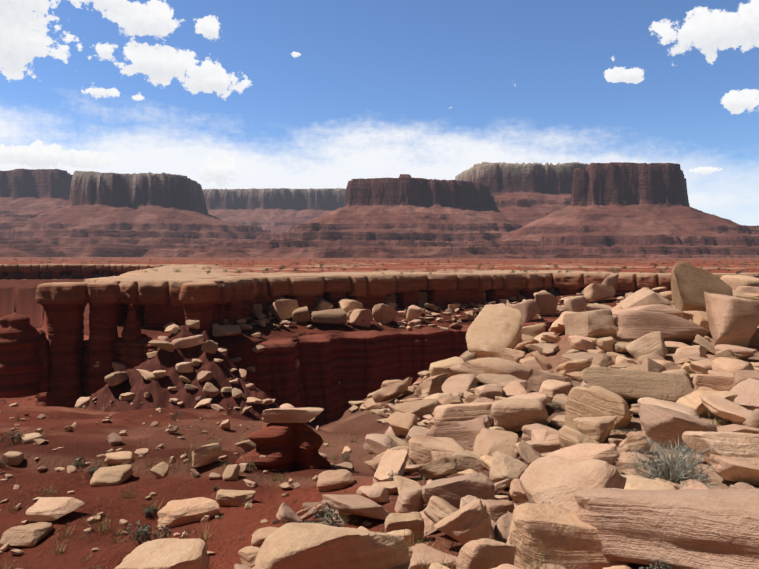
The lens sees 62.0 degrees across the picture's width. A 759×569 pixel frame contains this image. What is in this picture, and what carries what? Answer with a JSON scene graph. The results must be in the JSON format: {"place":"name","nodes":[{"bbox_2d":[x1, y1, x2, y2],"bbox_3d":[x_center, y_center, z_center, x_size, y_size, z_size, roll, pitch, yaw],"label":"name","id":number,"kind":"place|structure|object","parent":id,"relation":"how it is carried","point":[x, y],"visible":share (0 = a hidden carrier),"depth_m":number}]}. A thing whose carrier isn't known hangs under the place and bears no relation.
{"place":"outdoors","nodes":[
{"label":"outdoors","id":0,"kind":"place"},
{"bbox_2d":[0,169,345,256],"bbox_3d":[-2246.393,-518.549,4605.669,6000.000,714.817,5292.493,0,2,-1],"label":"mesa","id":1,"kind":"structure","parent":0,"point":[52,213],"depth_m":3626.74},
{"bbox_2d":[0,257,758,568],"bbox_3d":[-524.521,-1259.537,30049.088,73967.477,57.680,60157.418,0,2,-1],"label":"ground","id":2,"kind":"structure","parent":0,"point":[86,436],"depth_m":22.99},
{"bbox_2d":[0,313,43,397],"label":"butte","id":3,"kind":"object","parent":2,"relation":"on","point":[21,362],"depth_m":123.68},
{"bbox_2d":[37,329,49,392],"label":"spire","id":4,"kind":"structure","parent":2,"relation":"on","point":[44,358],"depth_m":127.48},
{"bbox_2d":[35,282,88,407],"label":"pillar","id":5,"kind":"structure","parent":2,"relation":"on","point":[63,304],"depth_m":127.77},
{"bbox_2d":[86,282,119,396],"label":"pillar","id":6,"kind":"structure","parent":2,"relation":"on","point":[102,298],"depth_m":129.15},
{"bbox_2d":[121,304,140,364],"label":"spire","id":7,"kind":"structure","parent":2,"relation":"on","point":[131,331],"depth_m":131.51},
{"bbox_2d":[179,282,218,337],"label":"pillar","id":8,"kind":"structure","parent":2,"relation":"on","point":[198,300],"depth_m":128.50},
{"bbox_2d":[235,423,330,470],"bbox_3d":[-2.330,4.083,15.975,2.256,1.738,2.271,0,2,-1],"label":"hoodoo","id":9,"kind":"object","parent":2,"relation":"on","point":[283,446],"visible":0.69,"depth_m":15.23},
{"bbox_2d":[262,407,323,422],"bbox_3d":[-2.153,3.252,15.690,1.607,0.486,1.026,0,2,-1],"label":"caprock","id":10,"kind":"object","parent":9,"relation":"on","point":[292,415],"depth_m":15.36},
{"bbox_2d":[34,317,558,423],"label":"canyon wall","id":11,"kind":"structure","parent":2,"relation":"on","point":[360,365],"depth_m":152.39},
{"bbox_2d":[0,261,758,568],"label":"boulders","id":12,"kind":"object","parent":2,"relation":"on","point":[599,511],"visible":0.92,"depth_m":12.85},
{"bbox_2d":[0,264,758,326],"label":"canyon rim caprock","id":13,"kind":"structure","parent":2,"relation":"on","point":[162,304],"depth_m":177.41},
{"bbox_2d":[0,273,758,413],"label":"boulders","id":14,"kind":"object","parent":2,"relation":"on","point":[355,313],"visible":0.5,"depth_m":158.99},
{"bbox_2d":[0,257,758,568],"bbox_3d":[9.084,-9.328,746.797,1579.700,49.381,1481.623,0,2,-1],"label":"shrubs","id":15,"kind":"object","parent":2,"relation":"on","point":[671,472],"visible":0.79,"depth_m":11.44},
{"bbox_2d":[0,0,758,225],"label":"sky","id":16,"kind":"structure","parent":0,"point":[216,94]},
{"bbox_2d":[143,162,758,258],"bbox_3d":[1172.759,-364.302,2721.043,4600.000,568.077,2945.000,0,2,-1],"label":"mesa","id":17,"kind":"structure","parent":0,"point":[517,210],"depth_m":2559.67}
]}

